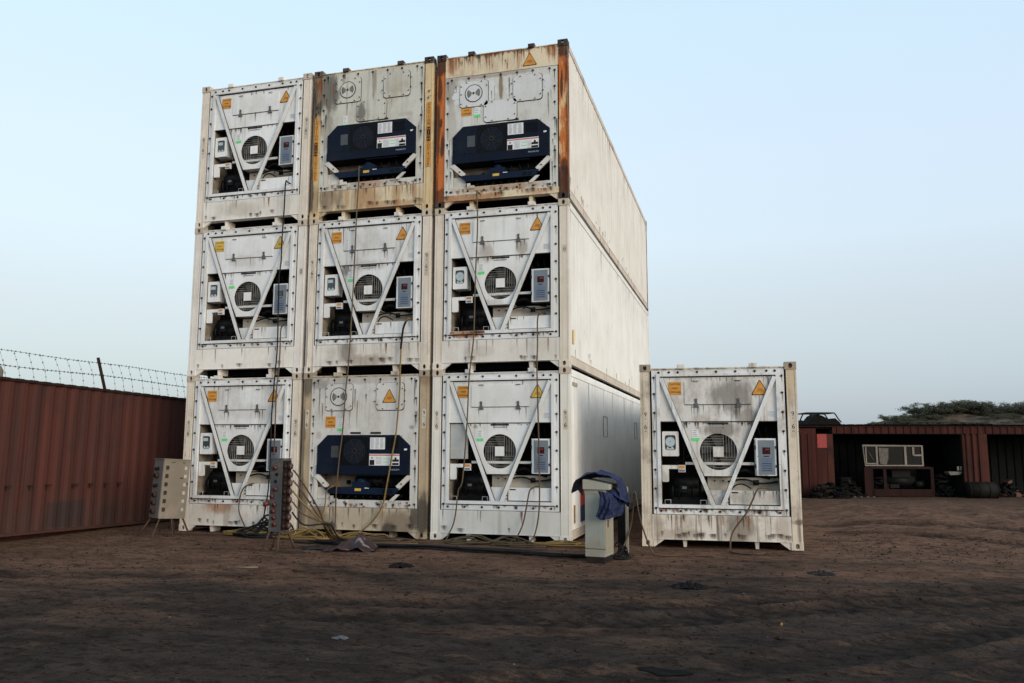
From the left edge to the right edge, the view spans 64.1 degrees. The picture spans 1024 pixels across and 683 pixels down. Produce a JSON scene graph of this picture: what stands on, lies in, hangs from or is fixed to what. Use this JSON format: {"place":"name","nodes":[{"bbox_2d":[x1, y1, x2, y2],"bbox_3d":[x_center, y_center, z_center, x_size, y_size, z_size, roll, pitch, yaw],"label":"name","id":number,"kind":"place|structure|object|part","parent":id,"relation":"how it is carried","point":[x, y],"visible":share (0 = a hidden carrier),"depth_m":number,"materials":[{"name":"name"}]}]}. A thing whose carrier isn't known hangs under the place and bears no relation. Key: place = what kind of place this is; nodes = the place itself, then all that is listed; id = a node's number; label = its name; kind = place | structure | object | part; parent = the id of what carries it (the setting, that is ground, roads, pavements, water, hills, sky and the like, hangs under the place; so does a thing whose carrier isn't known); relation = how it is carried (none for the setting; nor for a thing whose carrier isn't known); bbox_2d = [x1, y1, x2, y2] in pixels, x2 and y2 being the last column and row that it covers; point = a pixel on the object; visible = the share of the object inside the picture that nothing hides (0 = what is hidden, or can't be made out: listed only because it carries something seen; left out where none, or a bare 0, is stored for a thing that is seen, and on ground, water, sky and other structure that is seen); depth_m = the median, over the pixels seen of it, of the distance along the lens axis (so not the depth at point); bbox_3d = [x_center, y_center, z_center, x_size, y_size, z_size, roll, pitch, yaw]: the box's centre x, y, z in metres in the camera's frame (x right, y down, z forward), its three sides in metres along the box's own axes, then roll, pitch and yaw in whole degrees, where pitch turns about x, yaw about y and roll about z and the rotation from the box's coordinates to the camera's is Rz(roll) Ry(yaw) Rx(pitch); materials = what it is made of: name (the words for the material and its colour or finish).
{"place":"outdoors","nodes":[
{"label":"outdoors","id":0,"kind":"place"},
{"bbox_2d":[0,496,1023,682],"bbox_3d":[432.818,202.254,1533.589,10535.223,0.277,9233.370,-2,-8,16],"label":"ground","id":1,"kind":"structure","parent":0,"point":[958,521],"depth_m":8.02,"materials":[{"name":"brown soil"}]},
{"bbox_2d":[0,366,3,376],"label":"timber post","id":2,"kind":"object","parent":1,"relation":"on","point":[1,371],"visible":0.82,"depth_m":16.16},
{"bbox_2d":[0,377,185,540],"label":"shipping container","id":3,"kind":"object","parent":1,"relation":"on","point":[74,458],"visible":0.74,"depth_m":14.87,"materials":[{"name":"red metal"}]},
{"bbox_2d":[0,348,212,397],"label":"barbed wire fence","id":4,"kind":"object","parent":1,"relation":"on","point":[99,362],"visible":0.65,"depth_m":18.77,"materials":[{"name":"grey metal"}]},
{"bbox_2d":[136,458,191,538],"bbox_3d":[-6.065,2.767,14.431,0.589,1.377,0.744,-7,-13,43],"label":"socket stand","id":5,"kind":"object","parent":1,"relation":"on","point":[169,489],"visible":0.99,"depth_m":14.32,"materials":[{"name":"beige paint"}]},
{"bbox_2d":[179,373,303,532],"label":"refrigerated container","id":6,"kind":"object","parent":1,"relation":"on","point":[226,451],"visible":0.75,"depth_m":15.20,"materials":[{"name":"white metal"}]},
{"bbox_2d":[218,389,266,411],"bbox_3d":[-5.030,1.099,15.252,1.018,0.432,0.031,-2,-8,16],"label":"access door","id":7,"kind":"structure","parent":6,"relation":"in","point":[256,399],"depth_m":15.25,"materials":[{"name":"metal"}]},
{"bbox_2d":[238,483,254,526],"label":"power cable","id":8,"kind":"object","parent":6,"relation":"hanging from","point":[239,503],"visible":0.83,"depth_m":14.90,"materials":[{"name":"rubber"}]},
{"bbox_2d":[187,219,332,377],"bbox_3d":[-3.382,-0.059,21.294,2.438,2.896,12.210,-2,-8,16],"label":"refrigerated container","id":9,"kind":"object","parent":6,"relation":"on","point":[233,321],"visible":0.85,"depth_m":15.55,"materials":[{"name":"white metal"}]},
{"bbox_2d":[226,236,272,260],"bbox_3d":[-5.023,-1.773,15.626,1.018,0.432,0.031,-2,-8,16],"label":"access door","id":10,"kind":"structure","parent":9,"relation":"in","point":[262,247],"depth_m":15.63,"materials":[{"name":"metal"}]},
{"bbox_2d":[195,73,314,230],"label":"refrigerated container","id":11,"kind":"object","parent":9,"relation":"on","point":[256,145],"visible":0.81,"depth_m":15.92,"materials":[{"name":"white metal"}]},
{"bbox_2d":[233,91,278,116],"bbox_3d":[-5.016,-4.645,16.000,1.018,0.432,0.031,-2,-8,16],"label":"access door","id":12,"kind":"structure","parent":11,"relation":"in","point":[267,102],"depth_m":16.00,"materials":[{"name":"metal"}]},
{"bbox_2d":[262,180,290,521],"bbox_3d":[-4.377,0.202,15.097,0.479,6.581,0.156,6,-9,-38],"label":"power cable","id":13,"kind":"object","parent":11,"relation":"hanging from","point":[276,348],"visible":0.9,"depth_m":15.09,"materials":[{"name":"black rubber"}]},
{"bbox_2d":[273,323,286,457],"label":"power cable","id":14,"kind":"object","parent":9,"relation":"hanging from","point":[276,390],"visible":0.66,"depth_m":14.98,"materials":[{"name":"black rubber"}]},
{"bbox_2d":[222,528,266,534],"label":"cable coil","id":15,"kind":"object","parent":1,"relation":"on","point":[228,532],"visible":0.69,"depth_m":14.51,"materials":[{"name":"yellow rubber"}]},
{"bbox_2d":[232,514,293,537],"bbox_3d":[-4.388,3.231,14.326,1.207,0.365,0.616,-2,-8,16],"label":"cable coil","id":16,"kind":"object","parent":1,"relation":"on","point":[250,534],"visible":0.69,"depth_m":14.43,"materials":[{"name":"black rubber"}]},
{"bbox_2d":[258,458,295,550],"bbox_3d":[-3.580,2.503,12.532,0.449,1.412,0.418,-3,-8,20],"label":"socket stand","id":17,"kind":"object","parent":1,"relation":"on","point":[280,499],"visible":0.97,"depth_m":12.47,"materials":[{"name":"grey paint"}]},
{"bbox_2d":[293,480,390,542],"bbox_3d":[-2.562,2.733,13.118,1.950,1.053,0.512,3,-8,-20],"label":"power cable","id":18,"kind":"object","parent":17,"relation":"hanging from","point":[296,484],"visible":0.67,"depth_m":12.78,"materials":[{"name":"rubber"}]},
{"bbox_2d":[292,501,407,543],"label":"power cable","id":19,"kind":"object","parent":17,"relation":"hanging from","point":[298,509],"visible":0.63,"depth_m":12.75,"materials":[{"name":"black rubber"}]},
{"bbox_2d":[293,470,410,542],"bbox_3d":[-2.614,2.661,13.171,1.918,1.215,0.510,3,-8,-24],"label":"power cable","id":20,"kind":"object","parent":17,"relation":"hanging from","point":[329,537],"visible":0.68,"depth_m":12.85,"materials":[{"name":"black rubber"}]},
{"bbox_2d":[292,491,417,543],"bbox_3d":[-2.522,2.808,13.075,1.981,0.892,0.518,3,-8,-18],"label":"power cable","id":21,"kind":"object","parent":17,"relation":"attached to","point":[310,510],"visible":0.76,"depth_m":12.74,"materials":[{"name":"rubber"}]},
{"bbox_2d":[291,512,424,544],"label":"power cable","id":22,"kind":"object","parent":17,"relation":"attached to","point":[297,519],"visible":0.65,"depth_m":12.75,"materials":[{"name":"black rubber"}]},
{"bbox_2d":[272,527,328,539],"bbox_3d":[-3.555,3.276,13.965,1.154,0.183,0.457,-2,-8,16],"label":"cable coil","id":23,"kind":"object","parent":1,"relation":"on","point":[297,535],"visible":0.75,"depth_m":13.98,"materials":[{"name":"yellow rubber"}]},
{"bbox_2d":[293,540,341,544],"bbox_3d":[-2.877,3.211,13.043,1.451,0.057,0.060,-2,-8,18],"label":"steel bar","id":24,"kind":"object","parent":1,"relation":"on","point":[303,541],"visible":0.25,"depth_m":13.17,"materials":[{"name":"metal"}]},
{"bbox_2d":[294,545,359,551],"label":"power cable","id":25,"kind":"object","parent":1,"relation":"on","point":[317,547],"visible":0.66,"depth_m":12.37,"materials":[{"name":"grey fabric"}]},
{"bbox_2d":[331,635,347,639],"bbox_3d":[-1.413,2.426,6.704,0.164,0.026,0.112,-2,-8,16],"label":"rag","id":26,"kind":"object","parent":1,"relation":"on","point":[341,637],"visible":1,"depth_m":6.69,"materials":[{"name":"grey fabric"}]},
{"bbox_2d":[335,532,389,537],"bbox_3d":[-2.600,3.285,13.805,1.195,0.126,0.268,-2,-8,16],"label":"cable coil","id":27,"kind":"object","parent":1,"relation":"on","point":[350,535],"visible":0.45,"depth_m":13.88,"materials":[{"name":"yellow rubber"}]},
{"bbox_2d":[298,370,432,538],"bbox_3d":[-0.980,2.730,20.238,2.438,2.896,12.216,-2,-8,16],"label":"refrigerated container","id":28,"kind":"object","parent":1,"relation":"on","point":[370,416],"visible":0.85,"depth_m":14.43,"materials":[{"name":"white metal"}]},
{"bbox_2d":[308,485,339,535],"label":"power cable","id":29,"kind":"object","parent":28,"relation":"hanging from","point":[324,503],"visible":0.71,"depth_m":14.44,"materials":[{"name":"rubber"}]},
{"bbox_2d":[304,209,453,375],"bbox_3d":[-0.972,-0.141,20.615,2.438,2.896,12.210,-2,-8,16],"label":"refrigerated container","id":30,"kind":"object","parent":28,"relation":"on","point":[394,272],"visible":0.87,"depth_m":14.87,"materials":[{"name":"white metal"}]},
{"bbox_2d":[344,227,394,252],"bbox_3d":[-2.613,-1.855,14.947,1.018,0.432,0.031,-2,-8,16],"label":"access door","id":31,"kind":"structure","parent":30,"relation":"in","point":[372,239],"depth_m":14.94,"materials":[{"name":"metal"}]},
{"bbox_2d":[309,56,437,220],"bbox_3d":[-0.966,-3.013,20.986,2.438,2.896,12.216,-2,-8,16],"label":"refrigerated container","id":32,"kind":"object","parent":30,"relation":"on","point":[378,125],"visible":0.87,"depth_m":15.19,"materials":[{"name":"white metal"}]},
{"bbox_2d":[333,166,361,532],"bbox_3d":[-2.987,0.079,14.640,0.318,6.719,0.586,-3,-8,24],"label":"power cable","id":33,"kind":"object","parent":32,"relation":"hanging from","point":[359,167],"visible":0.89,"depth_m":14.69,"materials":[{"name":"black rubber"}]},
{"bbox_2d":[358,318,412,531],"bbox_3d":[-2.345,1.489,14.298,1.205,3.843,0.192,0,-7,0],"label":"power cable","id":34,"kind":"object","parent":30,"relation":"attached to","point":[403,327],"visible":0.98,"depth_m":14.26,"materials":[{"name":"black rubber"}]},
{"bbox_2d":[341,535,426,542],"bbox_3d":[-2.141,3.261,13.508,1.576,0.095,0.307,-2,-8,16],"label":"cable coil","id":35,"kind":"object","parent":1,"relation":"on","point":[375,538],"visible":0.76,"depth_m":13.42,"materials":[{"name":"yellow rubber"}]},
{"bbox_2d":[388,562,414,567],"bbox_3d":[-1.453,2.916,10.688,0.362,0.076,0.203,-2,-8,16],"label":"rag","id":36,"kind":"object","parent":1,"relation":"on","point":[400,564],"visible":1,"depth_m":10.64,"materials":[{"name":"black fabric"}]},
{"bbox_2d":[308,539,585,557],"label":"cable","id":37,"kind":"object","parent":1,"relation":"on","point":[476,549],"visible":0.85,"depth_m":12.12,"materials":[{"name":"black rubber"}]},
{"bbox_2d":[322,533,378,551],"bbox_3d":[-2.440,3.024,12.392,0.802,0.261,0.585,0,-7,-1],"label":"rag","id":38,"kind":"object","parent":37,"relation":"on","point":[362,542],"visible":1,"depth_m":12.26,"materials":[{"name":"fabric"}]},
{"bbox_2d":[444,534,491,543],"bbox_3d":[-0.676,3.216,13.296,0.906,0.134,0.290,-2,-8,16],"label":"cable coil","id":39,"kind":"object","parent":1,"relation":"on","point":[455,540],"visible":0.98,"depth_m":13.32,"materials":[{"name":"yellow rubber"}]},
{"bbox_2d":[487,535,536,545],"bbox_3d":[-0.015,3.189,13.095,0.832,0.140,0.330,-2,-8,16],"label":"cable coil","id":40,"kind":"object","parent":1,"relation":"on","point":[503,542],"visible":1,"depth_m":13.09,"materials":[{"name":"yellow rubber"}]},
{"bbox_2d":[504,486,545,546],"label":"power cable","id":41,"kind":"object","parent":1,"relation":"on","point":[523,523],"visible":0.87,"depth_m":13.42,"materials":[{"name":"grey rubber"}]},
{"bbox_2d":[430,366,641,541],"bbox_3d":[1.435,2.650,19.578,2.442,2.896,12.210,-2,-8,16],"label":"refrigerated container","id":42,"kind":"object","parent":1,"relation":"on","point":[587,424],"visible":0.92,"depth_m":13.93,"materials":[{"name":"white metal"}]},
{"bbox_2d":[471,383,528,409],"bbox_3d":[-0.208,0.936,13.911,1.018,0.432,0.031,-2,-8,16],"label":"access door","id":43,"kind":"structure","parent":42,"relation":"in","point":[517,395],"depth_m":13.91,"materials":[{"name":"metal"}]},
{"bbox_2d":[433,198,648,399],"bbox_3d":[1.442,-0.221,19.952,2.442,2.896,12.210,-2,-8,16],"label":"refrigerated container","id":44,"kind":"object","parent":42,"relation":"on","point":[554,263],"visible":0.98,"depth_m":14.34,"materials":[{"name":"white metal"}]},
{"bbox_2d":[473,217,528,243],"bbox_3d":[-0.200,-1.936,14.285,1.018,0.432,0.031,-2,-8,16],"label":"access door","id":45,"kind":"structure","parent":44,"relation":"in","point":[517,229],"depth_m":14.28,"materials":[{"name":"metal"}]},
{"bbox_2d":[490,311,545,545],"bbox_3d":[0.149,1.379,13.434,1.025,3.850,0.207,4,-8,-25],"label":"power cable","id":46,"kind":"object","parent":44,"relation":"attached to","point":[538,433],"visible":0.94,"depth_m":13.55,"materials":[{"name":"black rubber"}]},
{"bbox_2d":[435,38,647,310],"bbox_3d":[1.447,-3.093,20.324,2.438,2.896,12.216,-2,-8,16],"label":"refrigerated container","id":47,"kind":"object","parent":44,"relation":"on","point":[520,127],"visible":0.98,"depth_m":14.68,"materials":[{"name":"white metal"}]},
{"bbox_2d":[445,191,483,544],"bbox_3d":[-0.791,0.323,13.859,0.618,6.037,0.599,1,-7,-7],"label":"power cable","id":48,"kind":"object","parent":47,"relation":"hanging from","point":[468,385],"visible":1,"depth_m":13.97,"materials":[{"name":"black rubber"}]},
{"bbox_2d":[528,540,584,546],"bbox_3d":[0.833,3.198,12.953,1.208,0.089,0.274,-2,-8,16],"label":"cable coil","id":49,"kind":"object","parent":1,"relation":"on","point":[567,543],"visible":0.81,"depth_m":12.92,"materials":[{"name":"yellow rubber"}]},
{"bbox_2d":[583,479,617,563],"bbox_3d":[1.225,2.467,11.269,0.370,1.124,0.456,-3,-8,23],"label":"steel cabinet","id":50,"kind":"object","parent":1,"relation":"on","point":[599,542],"visible":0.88,"depth_m":11.12,"materials":[{"name":"metal"}]},
{"bbox_2d":[572,471,631,519],"bbox_3d":[1.246,2.118,11.297,0.813,0.643,0.653,-3,-8,23],"label":"tarpaulin","id":51,"kind":"object","parent":50,"relation":"on","point":[612,502],"visible":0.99,"depth_m":11.12,"materials":[{"name":"blue fabric"}]},
{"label":"side door","id":52,"kind":"part","parent":50,"relation":"part of","materials":[{"name":"metal"}]},
{"bbox_2d":[613,542,631,559],"bbox_3d":[1.516,2.943,11.506,0.331,0.225,0.389,-2,-8,16],"label":"cable coil","id":53,"kind":"object","parent":1,"relation":"on","point":[616,555],"visible":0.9,"depth_m":11.52,"materials":[{"name":"black rubber"}]},
{"bbox_2d":[618,487,628,554],"bbox_3d":[1.636,2.636,12.043,0.155,0.980,0.045,-3,-8,23],"label":"steel trestle","id":54,"kind":"object","parent":1,"relation":"on","point":[623,524],"visible":0.43,"depth_m":12.01,"materials":[{"name":"black metal"}]},
{"bbox_2d":[619,491,634,554],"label":"power cable","id":55,"kind":"object","parent":1,"relation":"on","point":[631,518],"visible":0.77,"depth_m":11.93,"materials":[{"name":"black rubber"}]},
{"bbox_2d":[637,666,693,675],"bbox_3d":[1.073,2.316,5.736,0.396,0.022,0.185,-2,-8,16],"label":"oil stain","id":56,"kind":"object","parent":1,"relation":"on","point":[660,672],"visible":1,"depth_m":5.75,"materials":[{"name":"black liquid"}]},
{"bbox_2d":[635,492,714,556],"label":"power cable","id":57,"kind":"object","parent":1,"relation":"on","point":[649,544],"visible":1,"depth_m":11.83,"materials":[{"name":"brown rubber"}]},
{"bbox_2d":[672,580,706,589],"bbox_3d":[1.980,2.711,9.133,0.385,0.092,0.278,-2,-8,16],"label":"rag","id":58,"kind":"object","parent":1,"relation":"on","point":[690,584],"visible":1,"depth_m":9.06,"materials":[{"name":"black fabric"}]},
{"bbox_2d":[639,362,803,550],"bbox_3d":[4.629,2.552,18.790,2.438,2.896,12.210,-2,-8,13],"label":"refrigerated container","id":59,"kind":"object","parent":1,"relation":"on","point":[719,446],"visible":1,"depth_m":12.97,"materials":[{"name":"white metal"}]},
{"bbox_2d":[684,380,750,406],"bbox_3d":[3.272,0.829,13.049,1.018,0.432,0.031,-2,-8,13],"label":"access door","id":60,"kind":"structure","parent":59,"relation":"in","point":[737,392],"depth_m":13.05,"materials":[{"name":"metal"}]},
{"bbox_2d":[729,487,771,554],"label":"power cable","id":61,"kind":"object","parent":59,"relation":"attached to","point":[739,522],"visible":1,"depth_m":12.63,"materials":[{"name":"black rubber"}]},
{"bbox_2d":[807,569,835,575],"bbox_3d":[3.833,2.857,10.133,0.338,0.079,0.222,-2,-8,16],"label":"rag","id":62,"kind":"object","parent":1,"relation":"on","point":[820,572],"visible":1,"depth_m":10.09,"materials":[{"name":"grey fabric"}]},
{"bbox_2d":[801,482,852,498],"bbox_3d":[10.000,4.791,25.906,1.549,0.658,1.134,0,-7,1],"label":"scrap heap","id":63,"kind":"object","parent":1,"relation":"on","point":[828,490],"visible":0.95,"depth_m":25.67,"materials":[{"name":"brown metal"}]},
{"bbox_2d":[835,477,866,497],"bbox_3d":[10.993,4.844,26.861,1.320,0.810,1.369,6,-9,-38],"label":"scrap heap","id":64,"kind":"object","parent":1,"relation":"on","point":[847,484],"visible":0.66,"depth_m":26.60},
{"bbox_2d":[873,477,898,496],"bbox_3d":[12.052,4.841,26.900,1.174,0.778,0.812,0,-7,1],"label":"scrap heap","id":65,"kind":"object","parent":1,"relation":"on","point":[878,482],"visible":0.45,"depth_m":26.73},
{"bbox_2d":[861,467,934,496],"bbox_3d":[12.588,4.617,27.012,2.240,0.970,0.970,0,-7,1],"label":"steel trestle","id":66,"kind":"object","parent":1,"relation":"on","point":[869,474],"visible":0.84,"depth_m":26.56,"materials":[{"name":"metal"}]},
{"bbox_2d":[862,445,923,465],"bbox_3d":[12.525,3.747,26.909,1.975,0.700,0.060,0,-7,1],"label":"window frame","id":67,"kind":"object","parent":66,"relation":"on","point":[892,455],"visible":1,"depth_m":26.90,"materials":[{"name":"white metal"}]},
{"bbox_2d":[886,470,923,487],"bbox_3d":[12.892,4.532,26.969,1.150,0.570,0.470,0,-7,1],"label":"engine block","id":68,"kind":"object","parent":66,"relation":"in","point":[899,478],"depth_m":26.82,"materials":[{"name":"grey metal"}]},
{"bbox_2d":[798,424,1023,496],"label":"shed","id":69,"kind":"structure","parent":1,"relation":"on","point":[976,452],"depth_m":26.74,"materials":[{"name":"red metal"}]},
{"bbox_2d":[798,412,841,423],"bbox_3d":[10.226,2.646,27.585,1.441,0.481,0.942,0,-7,1],"label":"roll cage","id":70,"kind":"object","parent":69,"relation":"on","point":[815,418],"visible":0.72,"depth_m":27.18,"materials":[{"name":"black metal"}]},
{"bbox_2d":[816,434,834,484],"bbox_3d":[10.153,4.010,26.465,0.520,2.020,0.070,0,-7,1],"label":"door","id":71,"kind":"structure","parent":69,"relation":"in","point":[825,453],"depth_m":26.47,"materials":[{"name":"red metal"}]},
{"bbox_2d":[919,474,961,496],"bbox_3d":[14.136,4.817,27.072,1.051,0.887,1.526,0,-7,1],"label":"scrap heap","id":72,"kind":"object","parent":1,"relation":"on","point":[943,488],"visible":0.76,"depth_m":26.66,"materials":[{"name":"black metal"}]},
{"bbox_2d":[944,466,961,474],"bbox_3d":[14.354,4.202,26.619,0.420,0.280,0.314,0,-7,1],"label":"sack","id":73,"kind":"object","parent":72,"relation":"on","point":[953,472],"visible":1,"depth_m":26.47,"materials":[{"name":"white"}]},
{"bbox_2d":[963,482,999,498],"bbox_3d":[14.890,4.721,25.947,0.894,0.538,0.544,0,-7,1],"label":"oil drum","id":74,"kind":"object","parent":1,"relation":"on","point":[990,490],"visible":0.97,"depth_m":25.74,"materials":[{"name":"black metal"}]},
{"bbox_2d":[999,479,1023,496],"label":"scrap heap","id":75,"kind":"object","parent":1,"relation":"on","point":[1007,489],"visible":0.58,"depth_m":26.82,"materials":[{"name":"brown metal"}]},
{"bbox_2d":[0,0,1023,423],"label":"sky","id":76,"kind":"structure","parent":0,"point":[834,189],"materials":[{"name":"blue"}]},
{"bbox_2d":[867,413,1023,424],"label":"hill","id":77,"kind":"structure","parent":0,"point":[964,418],"depth_m":43.80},
{"bbox_2d":[877,415,897,418],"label":"shrub","id":78,"kind":"object","parent":77,"relation":"on","point":[881,416],"visible":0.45,"depth_m":46.59,"materials":[{"name":"green plant"}]},
{"bbox_2d":[880,414,909,420],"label":"shrub","id":79,"kind":"object","parent":77,"relation":"on","point":[885,418],"visible":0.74,"depth_m":45.78,"materials":[{"name":"green plant"}]},
{"bbox_2d":[908,418,928,421],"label":"shrub","id":80,"kind":"object","parent":77,"relation":"on","point":[921,419],"visible":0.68,"depth_m":44.19,"materials":[{"name":"green plant"}]},
{"bbox_2d":[897,401,943,413],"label":"shrub","id":81,"kind":"object","parent":77,"relation":"on","point":[905,408],"visible":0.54,"depth_m":45.92,"materials":[{"name":"green plant"}]},
{"bbox_2d":[902,408,942,415],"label":"shrub","id":82,"kind":"object","parent":77,"relation":"on","point":[928,413],"visible":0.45,"depth_m":45.40,"materials":[{"name":"green plant"}]},
{"bbox_2d":[912,419,934,423],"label":"shrub","id":83,"kind":"object","parent":77,"relation":"on","point":[916,421],"visible":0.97,"depth_m":42.83,"materials":[{"name":"green plant"}]},
{"bbox_2d":[908,405,954,414],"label":"shrub","id":84,"kind":"object","parent":77,"relation":"on","point":[946,411],"visible":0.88,"depth_m":44.62,"materials":[{"name":"green plant"}]},
{"bbox_2d":[918,401,965,413],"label":"shrub","id":85,"kind":"object","parent":77,"relation":"on","point":[942,403],"visible":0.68,"depth_m":44.86,"materials":[{"name":"green plant"}]},
{"bbox_2d":[937,421,954,423],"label":"shrub","id":86,"kind":"object","parent":77,"relation":"on","point":[951,422],"visible":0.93,"depth_m":42.94,"materials":[{"name":"green plant"}]},
{"bbox_2d":[936,399,990,413],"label":"shrub","id":87,"kind":"object","parent":77,"relation":"on","point":[967,403],"visible":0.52,"depth_m":44.85,"materials":[{"name":"green plant"}]},
{"bbox_2d":[950,403,979,412],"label":"shrub","id":88,"kind":"object","parent":77,"relation":"on","point":[972,406],"visible":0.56,"depth_m":44.80,"materials":[{"name":"green plant"}]},
{"bbox_2d":[949,400,994,412],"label":"shrub","id":89,"kind":"object","parent":77,"relation":"on","point":[980,408],"visible":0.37,"depth_m":45.17,"materials":[{"name":"green plant"}]},
{"bbox_2d":[961,401,998,413],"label":"shrub","id":90,"kind":"object","parent":77,"relation":"on","point":[978,403],"visible":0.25,"depth_m":45.38,"materials":[{"name":"green plant"}]},
{"bbox_2d":[967,403,996,413],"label":"shrub","id":91,"kind":"object","parent":77,"relation":"on","point":[991,406],"visible":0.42,"depth_m":45.17,"materials":[{"name":"green plant"}]},
{"bbox_2d":[971,410,993,414],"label":"shrub","id":92,"kind":"object","parent":77,"relation":"on","point":[982,412],"visible":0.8,"depth_m":44.93,"materials":[{"name":"green plant"}]},
{"bbox_2d":[991,405,1023,414],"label":"shrub","id":93,"kind":"object","parent":77,"relation":"on","point":[1017,409],"visible":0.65,"depth_m":45.02,"materials":[{"name":"green plant"}]},
{"bbox_2d":[991,406,1023,413],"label":"shrub","id":94,"kind":"object","parent":77,"relation":"on","point":[1011,409],"visible":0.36,"depth_m":45.37,"materials":[{"name":"green plant"}]},
{"bbox_2d":[994,401,1023,414],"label":"shrub","id":95,"kind":"object","parent":77,"relation":"on","point":[1016,404],"visible":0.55,"depth_m":45.74,"materials":[{"name":"green plant"}]},
{"bbox_2d":[999,403,1023,412],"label":"shrub","id":96,"kind":"object","parent":77,"relation":"on","point":[1008,410],"visible":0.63,"depth_m":45.12,"materials":[{"name":"green plant"}]}
]}

